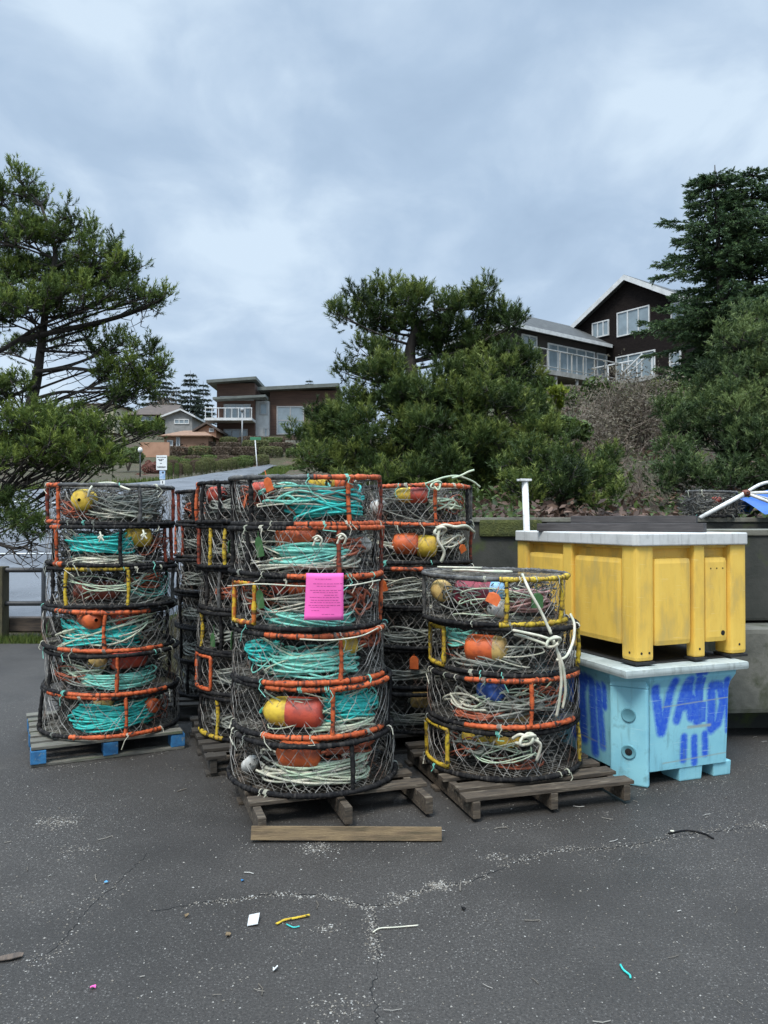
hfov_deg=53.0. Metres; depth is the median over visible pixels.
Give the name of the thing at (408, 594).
rope coil
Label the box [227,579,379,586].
cord
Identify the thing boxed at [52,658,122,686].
rope coil
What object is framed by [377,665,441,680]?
rope coil
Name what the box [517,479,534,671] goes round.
white pole
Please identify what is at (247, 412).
window
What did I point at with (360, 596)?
rope coil
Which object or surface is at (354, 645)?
buoy
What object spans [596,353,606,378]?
window
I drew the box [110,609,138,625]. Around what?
buoy
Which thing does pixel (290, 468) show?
shrub
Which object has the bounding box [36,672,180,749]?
crab pot
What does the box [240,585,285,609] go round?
rope coil
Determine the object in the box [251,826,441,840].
loose plank
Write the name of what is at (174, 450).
hedge
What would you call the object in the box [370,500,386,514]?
buoy
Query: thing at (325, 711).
rope coil
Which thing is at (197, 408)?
conifer tree
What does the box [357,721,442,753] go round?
pallet
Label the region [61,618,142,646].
rope coil
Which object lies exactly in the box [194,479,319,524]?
crab pot
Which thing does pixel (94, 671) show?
rope coil
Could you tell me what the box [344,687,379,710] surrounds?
rope coil
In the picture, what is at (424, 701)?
buoy
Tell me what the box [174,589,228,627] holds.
crab pot
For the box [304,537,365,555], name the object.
rope coil
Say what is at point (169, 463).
hedge
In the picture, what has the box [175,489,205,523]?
crab pot
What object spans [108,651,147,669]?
buoy
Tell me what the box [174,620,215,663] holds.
crab pot
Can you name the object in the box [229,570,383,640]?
crab pot
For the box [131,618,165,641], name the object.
rope coil
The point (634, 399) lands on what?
bare shrub
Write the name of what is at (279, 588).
buoy
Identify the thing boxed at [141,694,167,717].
rope coil
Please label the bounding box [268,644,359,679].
rope coil
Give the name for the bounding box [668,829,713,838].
twine
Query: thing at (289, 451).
hedge
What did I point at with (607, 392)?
shrub
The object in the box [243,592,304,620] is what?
rope coil
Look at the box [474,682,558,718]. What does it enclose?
rope coil
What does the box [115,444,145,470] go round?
shrub
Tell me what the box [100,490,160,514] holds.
rope coil
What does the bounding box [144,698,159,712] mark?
buoy
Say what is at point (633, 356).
window
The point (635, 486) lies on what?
bare shrub
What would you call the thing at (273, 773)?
rope coil
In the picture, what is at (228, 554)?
rope coil
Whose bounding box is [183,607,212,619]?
rope coil
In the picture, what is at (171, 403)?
bare tree
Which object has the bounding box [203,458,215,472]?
hedge
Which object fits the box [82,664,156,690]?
rope coil
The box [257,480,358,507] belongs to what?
rope coil
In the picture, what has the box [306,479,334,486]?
buoy
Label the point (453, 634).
rope coil
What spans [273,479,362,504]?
rope coil
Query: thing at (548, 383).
shrub
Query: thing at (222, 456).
hedge
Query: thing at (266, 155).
sky
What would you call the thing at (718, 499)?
buoy
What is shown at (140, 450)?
garden lamp
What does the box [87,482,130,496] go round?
rope
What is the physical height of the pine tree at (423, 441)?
4.742 m
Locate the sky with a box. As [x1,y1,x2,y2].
[0,0,767,435]
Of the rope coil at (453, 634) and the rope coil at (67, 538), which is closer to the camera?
the rope coil at (453, 634)
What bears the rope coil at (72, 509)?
in the crab pot at (113, 488)
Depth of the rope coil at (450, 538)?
5.50 m
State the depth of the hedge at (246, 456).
73.89 m
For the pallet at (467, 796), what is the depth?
4.42 m
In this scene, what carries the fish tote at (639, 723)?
on the parking lot at (166, 830)
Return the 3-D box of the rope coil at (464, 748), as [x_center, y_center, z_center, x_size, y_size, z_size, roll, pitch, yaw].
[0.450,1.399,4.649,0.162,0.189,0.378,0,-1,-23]
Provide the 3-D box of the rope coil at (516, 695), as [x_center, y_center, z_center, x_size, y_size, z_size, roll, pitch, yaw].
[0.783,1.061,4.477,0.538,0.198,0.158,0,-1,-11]
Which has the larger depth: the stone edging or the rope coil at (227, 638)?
the stone edging
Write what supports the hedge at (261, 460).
on the ground at (123, 473)
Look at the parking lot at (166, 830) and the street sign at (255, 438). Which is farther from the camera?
the street sign at (255, 438)
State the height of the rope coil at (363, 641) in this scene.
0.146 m
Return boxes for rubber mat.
[551,635,730,665]
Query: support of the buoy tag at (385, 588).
attached to the crab pot at (391, 572)
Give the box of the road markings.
[0,552,173,553]
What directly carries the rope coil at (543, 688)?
in the crab pot at (467, 683)
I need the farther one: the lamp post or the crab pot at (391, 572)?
the lamp post
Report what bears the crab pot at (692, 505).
on the retaining wall at (494, 543)
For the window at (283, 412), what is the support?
in the house at (261, 415)
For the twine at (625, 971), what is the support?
on the parking lot at (166, 830)
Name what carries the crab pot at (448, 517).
on the crab pot at (405, 559)
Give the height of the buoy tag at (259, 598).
0.163 m
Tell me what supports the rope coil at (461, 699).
in the crab pot at (467, 683)
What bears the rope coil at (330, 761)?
in the crab pot at (258, 743)
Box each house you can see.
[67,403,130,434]
[124,405,183,434]
[158,431,218,451]
[161,408,205,433]
[192,422,227,442]
[205,376,341,437]
[443,275,716,385]
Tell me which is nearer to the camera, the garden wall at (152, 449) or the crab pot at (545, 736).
the crab pot at (545, 736)
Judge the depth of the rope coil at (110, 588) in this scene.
5.29 m
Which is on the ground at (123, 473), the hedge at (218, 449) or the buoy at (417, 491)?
the hedge at (218, 449)
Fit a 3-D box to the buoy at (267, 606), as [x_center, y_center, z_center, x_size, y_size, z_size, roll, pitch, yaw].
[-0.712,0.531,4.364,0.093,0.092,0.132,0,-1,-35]
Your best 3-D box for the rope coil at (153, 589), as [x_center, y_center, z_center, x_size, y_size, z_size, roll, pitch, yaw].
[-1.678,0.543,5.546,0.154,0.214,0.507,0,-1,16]
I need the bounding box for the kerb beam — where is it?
[9,616,174,630]
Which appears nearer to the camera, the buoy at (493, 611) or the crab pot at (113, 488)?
the buoy at (493, 611)
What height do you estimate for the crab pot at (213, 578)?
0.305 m
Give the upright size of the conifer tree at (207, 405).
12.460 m
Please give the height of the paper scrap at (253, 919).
0.018 m
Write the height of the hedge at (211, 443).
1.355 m
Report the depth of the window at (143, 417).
104.11 m
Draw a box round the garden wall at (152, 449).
[140,442,169,456]
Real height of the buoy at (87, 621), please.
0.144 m
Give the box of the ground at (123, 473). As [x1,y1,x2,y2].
[0,382,765,681]
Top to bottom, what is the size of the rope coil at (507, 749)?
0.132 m
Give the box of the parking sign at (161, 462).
[156,455,166,484]
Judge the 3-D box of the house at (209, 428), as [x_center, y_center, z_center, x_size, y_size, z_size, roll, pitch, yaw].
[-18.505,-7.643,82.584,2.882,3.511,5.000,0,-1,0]
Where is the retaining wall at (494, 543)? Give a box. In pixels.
[317,518,767,681]
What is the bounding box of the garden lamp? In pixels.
[138,447,142,476]
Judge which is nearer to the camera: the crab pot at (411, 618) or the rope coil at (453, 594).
the rope coil at (453, 594)
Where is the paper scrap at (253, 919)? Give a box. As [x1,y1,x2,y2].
[247,913,259,925]
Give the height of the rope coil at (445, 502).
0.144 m
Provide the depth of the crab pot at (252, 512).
4.29 m
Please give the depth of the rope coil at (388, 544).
5.47 m
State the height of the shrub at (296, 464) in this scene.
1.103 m
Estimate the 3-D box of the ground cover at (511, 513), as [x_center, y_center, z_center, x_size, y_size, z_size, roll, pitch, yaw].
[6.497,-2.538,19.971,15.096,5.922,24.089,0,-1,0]
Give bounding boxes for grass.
[0,476,178,489]
[0,609,183,643]
[258,464,300,474]
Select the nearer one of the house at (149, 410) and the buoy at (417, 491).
the buoy at (417, 491)
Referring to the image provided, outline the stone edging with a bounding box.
[285,440,300,445]
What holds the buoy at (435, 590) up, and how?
in the crab pot at (452, 578)
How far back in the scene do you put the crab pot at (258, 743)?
4.27 m
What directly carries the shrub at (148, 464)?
on the ground at (123, 473)
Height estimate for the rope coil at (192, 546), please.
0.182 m
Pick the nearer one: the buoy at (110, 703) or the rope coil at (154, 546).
the buoy at (110, 703)
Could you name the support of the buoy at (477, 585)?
in the crab pot at (452, 578)
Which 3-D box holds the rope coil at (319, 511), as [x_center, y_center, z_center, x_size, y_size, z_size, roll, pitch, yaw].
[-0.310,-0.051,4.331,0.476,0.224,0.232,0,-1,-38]
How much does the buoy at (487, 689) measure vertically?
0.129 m
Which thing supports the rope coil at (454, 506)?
in the crab pot at (448, 517)
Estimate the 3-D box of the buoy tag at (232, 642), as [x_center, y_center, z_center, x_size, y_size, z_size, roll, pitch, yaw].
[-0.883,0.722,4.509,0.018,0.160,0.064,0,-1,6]
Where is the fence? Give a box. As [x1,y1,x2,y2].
[0,566,177,637]
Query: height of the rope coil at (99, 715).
0.196 m
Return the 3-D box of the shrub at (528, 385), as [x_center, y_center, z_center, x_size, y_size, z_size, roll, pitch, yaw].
[3.022,-1.978,16.404,1.250,1.759,0.842,0,-1,0]
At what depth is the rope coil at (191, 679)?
6.47 m
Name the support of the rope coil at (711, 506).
in the crab pot at (692, 505)
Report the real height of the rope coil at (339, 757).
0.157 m
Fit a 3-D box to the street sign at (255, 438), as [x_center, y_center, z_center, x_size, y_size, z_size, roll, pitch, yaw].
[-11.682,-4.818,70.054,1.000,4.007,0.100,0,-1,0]
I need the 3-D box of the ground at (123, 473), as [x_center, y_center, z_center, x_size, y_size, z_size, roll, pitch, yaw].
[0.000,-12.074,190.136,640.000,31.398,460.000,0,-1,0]
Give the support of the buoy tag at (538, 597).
attached to the crab pot at (452, 578)
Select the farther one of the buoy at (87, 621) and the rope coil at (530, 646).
the buoy at (87, 621)
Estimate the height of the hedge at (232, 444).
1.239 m
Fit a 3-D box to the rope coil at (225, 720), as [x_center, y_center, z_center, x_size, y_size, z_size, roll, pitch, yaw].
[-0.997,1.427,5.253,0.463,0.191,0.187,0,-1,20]
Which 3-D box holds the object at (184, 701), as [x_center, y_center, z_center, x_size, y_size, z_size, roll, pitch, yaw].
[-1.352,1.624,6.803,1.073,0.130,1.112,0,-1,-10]
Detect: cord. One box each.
[97,532,104,541]
[140,530,147,539]
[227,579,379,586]
[300,628,378,640]
[312,535,322,546]
[336,533,346,544]
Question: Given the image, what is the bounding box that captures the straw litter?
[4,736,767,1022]
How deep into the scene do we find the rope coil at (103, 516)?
5.29 m
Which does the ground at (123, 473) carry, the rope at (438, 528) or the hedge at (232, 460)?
the hedge at (232, 460)
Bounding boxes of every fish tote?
[516,530,747,665]
[535,649,748,787]
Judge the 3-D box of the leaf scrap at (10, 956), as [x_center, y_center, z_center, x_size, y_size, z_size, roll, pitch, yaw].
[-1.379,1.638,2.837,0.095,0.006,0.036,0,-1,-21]
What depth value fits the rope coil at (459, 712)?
4.45 m
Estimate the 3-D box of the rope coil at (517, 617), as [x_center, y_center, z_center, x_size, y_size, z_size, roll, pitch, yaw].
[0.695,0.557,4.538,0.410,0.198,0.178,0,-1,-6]
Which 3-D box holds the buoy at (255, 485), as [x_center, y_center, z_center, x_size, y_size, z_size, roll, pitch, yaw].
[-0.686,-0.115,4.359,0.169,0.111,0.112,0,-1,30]
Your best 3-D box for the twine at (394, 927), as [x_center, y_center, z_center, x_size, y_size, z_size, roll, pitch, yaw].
[0.043,1.646,3.051,0.189,0.006,0.026,0,-1,-16]
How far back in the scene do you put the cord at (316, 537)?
4.12 m
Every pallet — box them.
[26,705,184,767]
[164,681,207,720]
[189,715,316,776]
[226,741,432,825]
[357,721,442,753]
[405,740,633,818]
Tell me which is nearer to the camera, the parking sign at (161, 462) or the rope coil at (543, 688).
the rope coil at (543, 688)
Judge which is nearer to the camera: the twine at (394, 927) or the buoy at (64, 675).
the twine at (394, 927)
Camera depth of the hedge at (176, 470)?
53.48 m
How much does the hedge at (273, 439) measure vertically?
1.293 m
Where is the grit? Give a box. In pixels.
[0,695,767,1023]
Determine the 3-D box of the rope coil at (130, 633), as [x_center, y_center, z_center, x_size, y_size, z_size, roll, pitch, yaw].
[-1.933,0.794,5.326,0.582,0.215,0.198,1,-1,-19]
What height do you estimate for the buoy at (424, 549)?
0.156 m
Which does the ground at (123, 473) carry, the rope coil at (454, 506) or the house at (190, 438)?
the house at (190, 438)
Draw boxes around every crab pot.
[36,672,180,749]
[38,598,175,663]
[41,638,181,702]
[42,524,174,576]
[43,482,175,532]
[44,561,177,609]
[174,523,229,558]
[174,557,205,593]
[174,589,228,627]
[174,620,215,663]
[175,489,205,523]
[176,654,206,698]
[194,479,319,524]
[194,644,317,697]
[196,524,273,568]
[196,604,259,655]
[197,564,266,612]
[197,683,273,743]
[226,711,398,799]
[227,524,384,592]
[228,474,382,535]
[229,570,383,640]
[229,662,391,750]
[230,617,389,696]
[355,524,475,566]
[355,600,465,650]
[356,643,469,690]
[357,675,472,734]
[358,559,474,608]
[361,482,473,532]
[421,567,570,637]
[422,702,582,782]
[426,611,580,691]
[426,657,580,736]
[677,489,745,519]
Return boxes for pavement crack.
[35,824,765,1023]
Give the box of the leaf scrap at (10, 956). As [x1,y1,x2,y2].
[0,952,23,960]
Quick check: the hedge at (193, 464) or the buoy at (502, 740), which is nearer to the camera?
the buoy at (502, 740)
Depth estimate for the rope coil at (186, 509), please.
6.48 m
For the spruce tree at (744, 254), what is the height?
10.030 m
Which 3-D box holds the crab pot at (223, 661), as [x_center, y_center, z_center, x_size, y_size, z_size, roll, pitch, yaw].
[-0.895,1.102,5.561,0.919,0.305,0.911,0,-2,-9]
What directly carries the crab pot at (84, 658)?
on the crab pot at (68, 705)
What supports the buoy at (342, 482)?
in the crab pot at (252, 512)
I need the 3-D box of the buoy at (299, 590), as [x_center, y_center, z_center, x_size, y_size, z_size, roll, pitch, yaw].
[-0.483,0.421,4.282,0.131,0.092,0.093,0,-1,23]
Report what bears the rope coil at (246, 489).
in the crab pot at (252, 512)
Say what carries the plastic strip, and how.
on the parking lot at (166, 830)
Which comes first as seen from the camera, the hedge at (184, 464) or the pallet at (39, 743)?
the pallet at (39, 743)
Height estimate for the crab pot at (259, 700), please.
0.356 m
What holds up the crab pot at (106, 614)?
on the crab pot at (84, 658)
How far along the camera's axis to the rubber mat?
5.18 m
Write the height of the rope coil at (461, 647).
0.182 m
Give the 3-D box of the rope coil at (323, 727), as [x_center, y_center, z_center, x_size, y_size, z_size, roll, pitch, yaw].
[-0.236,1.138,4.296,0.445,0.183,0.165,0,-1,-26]
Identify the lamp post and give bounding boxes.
[240,408,243,444]
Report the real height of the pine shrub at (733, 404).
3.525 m
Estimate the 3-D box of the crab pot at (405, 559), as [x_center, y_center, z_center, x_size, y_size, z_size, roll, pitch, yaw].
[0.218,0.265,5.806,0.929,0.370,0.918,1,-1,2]
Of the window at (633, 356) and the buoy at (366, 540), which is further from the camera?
the window at (633, 356)
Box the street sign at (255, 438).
[250,437,260,465]
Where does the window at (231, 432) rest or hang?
in the house at (261, 415)
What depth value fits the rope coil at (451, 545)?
5.55 m
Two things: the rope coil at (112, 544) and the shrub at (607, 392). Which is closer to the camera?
the rope coil at (112, 544)
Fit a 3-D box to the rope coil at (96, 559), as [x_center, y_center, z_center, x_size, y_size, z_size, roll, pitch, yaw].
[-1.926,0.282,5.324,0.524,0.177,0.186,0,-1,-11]
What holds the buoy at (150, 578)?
in the crab pot at (65, 597)
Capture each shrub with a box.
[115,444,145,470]
[141,460,161,473]
[277,465,294,469]
[292,461,306,468]
[487,427,637,515]
[511,381,551,428]
[516,400,564,454]
[524,374,611,418]
[543,382,569,449]
[543,415,593,451]
[555,378,654,460]
[564,348,699,455]
[581,424,704,505]
[587,381,631,407]
[631,375,678,436]
[642,294,767,496]
[667,379,706,402]
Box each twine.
[372,925,417,932]
[619,964,631,978]
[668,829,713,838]
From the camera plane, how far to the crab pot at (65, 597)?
5.35 m
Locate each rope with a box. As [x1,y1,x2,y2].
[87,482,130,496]
[425,469,480,490]
[433,523,474,562]
[437,566,512,572]
[511,732,541,761]
[512,573,575,716]
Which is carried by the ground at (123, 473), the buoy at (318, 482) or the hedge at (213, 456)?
the hedge at (213, 456)
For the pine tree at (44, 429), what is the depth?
11.03 m
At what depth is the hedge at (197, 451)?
76.11 m
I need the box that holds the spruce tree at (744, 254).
[630,165,767,387]
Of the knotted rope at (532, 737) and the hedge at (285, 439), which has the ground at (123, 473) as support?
the hedge at (285, 439)
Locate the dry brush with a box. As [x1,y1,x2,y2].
[363,385,765,517]
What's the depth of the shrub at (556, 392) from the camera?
15.94 m
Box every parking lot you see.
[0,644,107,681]
[0,682,767,1023]
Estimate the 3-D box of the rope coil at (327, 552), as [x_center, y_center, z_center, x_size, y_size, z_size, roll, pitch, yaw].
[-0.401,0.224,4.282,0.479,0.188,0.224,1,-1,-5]
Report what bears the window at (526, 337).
in the house at (597, 331)
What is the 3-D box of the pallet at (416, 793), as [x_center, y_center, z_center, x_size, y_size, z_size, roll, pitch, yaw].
[-0.363,1.601,4.571,1.010,0.130,1.126,0,-1,-19]
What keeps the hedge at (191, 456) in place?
on the ground at (123, 473)
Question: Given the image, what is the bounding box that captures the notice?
[304,573,343,619]
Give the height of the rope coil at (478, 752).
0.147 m
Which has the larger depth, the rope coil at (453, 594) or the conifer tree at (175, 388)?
the conifer tree at (175, 388)
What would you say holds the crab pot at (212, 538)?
on the crab pot at (213, 578)
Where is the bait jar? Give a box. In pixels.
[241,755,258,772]
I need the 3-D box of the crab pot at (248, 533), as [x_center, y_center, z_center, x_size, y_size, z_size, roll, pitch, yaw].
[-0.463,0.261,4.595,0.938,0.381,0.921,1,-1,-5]
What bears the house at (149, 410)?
on the ground at (123, 473)
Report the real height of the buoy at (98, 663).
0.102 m
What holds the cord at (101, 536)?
attached to the crab pot at (56, 543)
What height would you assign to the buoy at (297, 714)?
0.163 m
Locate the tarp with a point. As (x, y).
(759, 505)
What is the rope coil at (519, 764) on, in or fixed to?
in the crab pot at (545, 736)
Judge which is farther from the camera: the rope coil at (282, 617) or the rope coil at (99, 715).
the rope coil at (99, 715)
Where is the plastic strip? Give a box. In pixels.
[275,914,309,924]
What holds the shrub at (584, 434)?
on the ground at (123, 473)
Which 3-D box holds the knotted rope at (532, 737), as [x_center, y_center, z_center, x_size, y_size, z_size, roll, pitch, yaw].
[0.797,1.310,4.283,0.168,0.168,0.083,0,-1,0]
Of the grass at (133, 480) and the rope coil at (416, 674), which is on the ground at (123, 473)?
the grass at (133, 480)
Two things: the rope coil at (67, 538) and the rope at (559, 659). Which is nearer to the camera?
the rope at (559, 659)
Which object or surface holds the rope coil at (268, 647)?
in the crab pot at (286, 639)
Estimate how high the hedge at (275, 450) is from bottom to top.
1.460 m
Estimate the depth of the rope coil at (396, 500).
5.43 m
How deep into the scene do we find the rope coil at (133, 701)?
5.38 m
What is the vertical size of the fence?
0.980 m
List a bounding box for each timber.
[537,523,640,531]
[551,523,706,531]
[571,516,697,522]
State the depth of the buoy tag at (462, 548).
5.51 m
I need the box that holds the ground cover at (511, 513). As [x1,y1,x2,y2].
[320,384,767,517]
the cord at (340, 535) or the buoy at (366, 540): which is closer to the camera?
the cord at (340, 535)
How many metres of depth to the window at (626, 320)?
44.71 m
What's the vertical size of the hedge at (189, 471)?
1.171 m
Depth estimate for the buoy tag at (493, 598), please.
4.36 m
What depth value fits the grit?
3.29 m
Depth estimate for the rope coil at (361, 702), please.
4.25 m
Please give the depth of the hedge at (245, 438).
80.20 m
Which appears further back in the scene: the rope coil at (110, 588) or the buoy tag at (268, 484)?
the rope coil at (110, 588)
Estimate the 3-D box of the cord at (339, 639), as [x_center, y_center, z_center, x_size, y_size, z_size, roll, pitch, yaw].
[-0.215,0.664,4.141,0.464,0.043,0.121,0,-1,-26]
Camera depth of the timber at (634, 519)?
5.63 m
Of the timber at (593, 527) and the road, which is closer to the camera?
the timber at (593, 527)
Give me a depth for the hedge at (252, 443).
78.13 m
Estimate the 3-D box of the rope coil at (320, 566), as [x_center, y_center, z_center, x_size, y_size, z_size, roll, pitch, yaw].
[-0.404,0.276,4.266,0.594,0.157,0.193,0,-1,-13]
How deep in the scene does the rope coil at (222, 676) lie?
5.21 m
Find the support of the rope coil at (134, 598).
in the crab pot at (65, 597)
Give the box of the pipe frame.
[699,481,767,519]
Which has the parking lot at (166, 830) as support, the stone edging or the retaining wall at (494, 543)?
the retaining wall at (494, 543)
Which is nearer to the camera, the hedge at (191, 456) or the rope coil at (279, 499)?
the rope coil at (279, 499)
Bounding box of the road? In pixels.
[0,465,275,615]
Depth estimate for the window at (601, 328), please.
46.44 m
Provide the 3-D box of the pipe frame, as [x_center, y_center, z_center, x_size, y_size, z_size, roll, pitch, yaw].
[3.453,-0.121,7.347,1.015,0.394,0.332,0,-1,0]
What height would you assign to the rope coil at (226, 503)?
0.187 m
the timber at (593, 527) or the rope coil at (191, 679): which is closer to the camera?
the timber at (593, 527)
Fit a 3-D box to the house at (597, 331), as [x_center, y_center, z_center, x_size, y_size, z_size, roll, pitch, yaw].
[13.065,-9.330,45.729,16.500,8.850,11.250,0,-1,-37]
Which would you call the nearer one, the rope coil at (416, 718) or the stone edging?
the rope coil at (416, 718)
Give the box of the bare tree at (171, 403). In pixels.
[145,390,189,412]
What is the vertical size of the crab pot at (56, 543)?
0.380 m
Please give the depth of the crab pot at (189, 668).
6.49 m
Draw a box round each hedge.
[164,462,172,475]
[167,465,172,476]
[168,459,177,474]
[170,446,188,455]
[174,463,178,477]
[175,463,182,475]
[179,463,187,474]
[184,455,200,458]
[184,464,192,475]
[187,445,213,455]
[190,459,200,472]
[195,441,215,449]
[195,460,207,473]
[201,454,216,457]
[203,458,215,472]
[208,446,232,454]
[215,442,240,450]
[215,460,227,470]
[217,454,231,459]
[219,437,237,444]
[224,458,237,469]
[229,457,245,468]
[232,446,257,456]
[237,458,252,467]
[238,435,259,442]
[238,455,252,461]
[241,440,271,449]
[253,454,269,465]
[258,446,282,457]
[263,437,282,444]
[269,442,294,451]
[282,435,301,441]
[285,448,299,457]
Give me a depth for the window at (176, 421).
96.03 m
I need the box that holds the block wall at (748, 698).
[678,529,767,727]
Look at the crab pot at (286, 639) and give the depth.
4.28 m
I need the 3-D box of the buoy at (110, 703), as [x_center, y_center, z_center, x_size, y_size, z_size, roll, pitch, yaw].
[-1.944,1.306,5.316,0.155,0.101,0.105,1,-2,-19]
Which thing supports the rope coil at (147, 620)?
in the crab pot at (106, 614)
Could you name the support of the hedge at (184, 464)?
on the ground at (123, 473)
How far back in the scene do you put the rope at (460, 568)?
4.66 m
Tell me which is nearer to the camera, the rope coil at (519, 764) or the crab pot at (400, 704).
the rope coil at (519, 764)
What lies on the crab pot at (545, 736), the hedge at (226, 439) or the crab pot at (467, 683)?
the crab pot at (467, 683)
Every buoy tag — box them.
[210,630,214,646]
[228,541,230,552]
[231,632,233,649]
[255,531,263,557]
[256,585,264,608]
[264,470,273,492]
[383,581,387,591]
[410,656,417,668]
[458,541,465,553]
[485,588,500,606]
[531,586,542,607]
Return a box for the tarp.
[728,490,767,513]
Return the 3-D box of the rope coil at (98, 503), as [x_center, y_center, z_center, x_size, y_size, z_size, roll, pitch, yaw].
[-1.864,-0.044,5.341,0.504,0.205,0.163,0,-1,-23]
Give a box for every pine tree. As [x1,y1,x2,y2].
[0,153,180,577]
[279,266,581,502]
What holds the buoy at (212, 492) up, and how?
in the crab pot at (218, 517)
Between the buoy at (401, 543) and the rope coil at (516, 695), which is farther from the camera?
the buoy at (401, 543)
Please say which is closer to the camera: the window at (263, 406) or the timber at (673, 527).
the timber at (673, 527)
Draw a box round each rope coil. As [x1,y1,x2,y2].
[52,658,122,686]
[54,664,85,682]
[55,612,156,646]
[60,500,100,520]
[60,613,144,642]
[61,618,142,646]
[62,529,137,563]
[62,573,151,602]
[62,664,103,684]
[65,531,134,557]
[67,697,154,732]
[71,550,145,563]
[78,491,149,518]
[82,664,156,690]
[83,507,152,521]
[90,694,161,724]
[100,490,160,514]
[105,590,163,603]
[123,571,168,598]
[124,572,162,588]
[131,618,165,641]
[138,533,168,555]
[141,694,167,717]
[180,536,208,549]
[182,572,203,586]
[182,668,195,688]
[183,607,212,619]
[183,638,208,655]
[184,502,204,517]
[209,497,257,516]
[210,625,255,643]
[211,709,261,729]
[212,542,250,558]
[212,661,253,689]
[214,584,245,600]
[237,485,295,513]
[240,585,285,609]
[241,536,302,563]
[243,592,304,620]
[244,639,280,661]
[244,639,297,672]
[255,748,364,784]
[256,556,360,573]
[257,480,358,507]
[258,482,333,515]
[260,637,365,674]
[263,602,354,627]
[264,688,363,729]
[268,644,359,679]
[269,539,350,565]
[272,593,353,613]
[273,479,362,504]
[273,749,371,787]
[274,754,369,772]
[284,484,364,520]
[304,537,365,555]
[304,699,374,734]
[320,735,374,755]
[322,688,377,722]
[322,747,372,771]
[333,530,374,568]
[343,587,372,615]
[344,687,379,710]
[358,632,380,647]
[363,531,445,557]
[366,493,440,522]
[368,577,431,594]
[369,575,393,590]
[372,579,435,604]
[376,626,441,644]
[376,705,444,726]
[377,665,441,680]
[424,497,460,512]
[432,531,464,548]
[436,584,482,610]
[437,533,465,557]
[438,494,463,513]
[440,629,463,657]
[441,627,476,646]
[442,686,504,712]
[443,732,480,756]
[448,638,534,672]
[449,639,544,667]
[450,702,504,722]
[450,732,497,754]
[452,587,530,616]
[456,739,540,763]
[467,609,533,622]
[471,682,551,712]
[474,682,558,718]
[490,748,543,769]
[503,588,550,612]
[519,682,563,720]
[697,497,729,511]
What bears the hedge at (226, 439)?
on the ground at (123, 473)
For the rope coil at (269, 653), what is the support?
in the crab pot at (286, 639)
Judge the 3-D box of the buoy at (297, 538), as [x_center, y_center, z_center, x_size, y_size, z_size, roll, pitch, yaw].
[-0.488,0.143,4.281,0.269,0.129,0.137,1,-1,-5]
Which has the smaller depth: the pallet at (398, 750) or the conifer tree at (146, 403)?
the pallet at (398, 750)
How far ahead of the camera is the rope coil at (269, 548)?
4.24 m
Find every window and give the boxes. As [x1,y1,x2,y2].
[140,416,154,420]
[174,419,188,423]
[176,437,179,445]
[224,404,250,417]
[224,429,247,437]
[259,403,267,414]
[263,428,267,435]
[276,406,303,434]
[521,333,536,365]
[547,343,594,376]
[592,319,608,337]
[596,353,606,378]
[615,349,655,380]
[617,305,649,337]
[669,350,680,374]
[671,301,684,318]
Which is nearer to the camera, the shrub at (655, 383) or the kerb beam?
the kerb beam
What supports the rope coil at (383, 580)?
in the crab pot at (391, 572)
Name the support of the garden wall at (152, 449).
on the ground at (123, 473)
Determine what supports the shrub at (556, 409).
on the ground at (123, 473)
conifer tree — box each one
[137,387,160,409]
[149,375,169,402]
[155,378,177,404]
[169,386,182,404]
[177,370,207,418]
[191,384,216,424]
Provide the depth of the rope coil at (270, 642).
4.24 m
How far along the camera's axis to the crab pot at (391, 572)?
5.45 m
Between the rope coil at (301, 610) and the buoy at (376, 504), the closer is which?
the rope coil at (301, 610)
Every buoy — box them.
[71,489,97,510]
[71,581,121,599]
[76,609,102,629]
[87,659,107,668]
[90,700,113,707]
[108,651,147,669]
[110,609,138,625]
[123,528,152,546]
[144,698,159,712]
[206,487,227,501]
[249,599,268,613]
[252,482,276,500]
[259,696,324,726]
[271,583,288,593]
[272,530,320,545]
[276,740,324,766]
[287,582,305,594]
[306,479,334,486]
[335,480,353,487]
[335,637,357,653]
[353,537,371,552]
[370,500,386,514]
[391,487,427,502]
[392,533,417,554]
[408,692,430,707]
[417,535,437,556]
[430,579,452,601]
[453,580,510,606]
[459,727,523,747]
[464,634,512,661]
[476,683,506,701]
[486,601,504,617]
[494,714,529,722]
[710,497,721,502]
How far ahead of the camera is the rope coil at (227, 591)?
5.19 m
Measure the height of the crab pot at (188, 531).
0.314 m
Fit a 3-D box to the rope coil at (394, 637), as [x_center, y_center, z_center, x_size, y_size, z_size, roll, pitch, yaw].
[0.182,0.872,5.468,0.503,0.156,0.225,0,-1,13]
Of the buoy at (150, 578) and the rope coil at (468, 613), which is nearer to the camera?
the rope coil at (468, 613)
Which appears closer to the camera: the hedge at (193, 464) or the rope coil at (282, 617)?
the rope coil at (282, 617)
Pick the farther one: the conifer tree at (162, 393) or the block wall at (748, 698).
the conifer tree at (162, 393)
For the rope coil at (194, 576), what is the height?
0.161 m

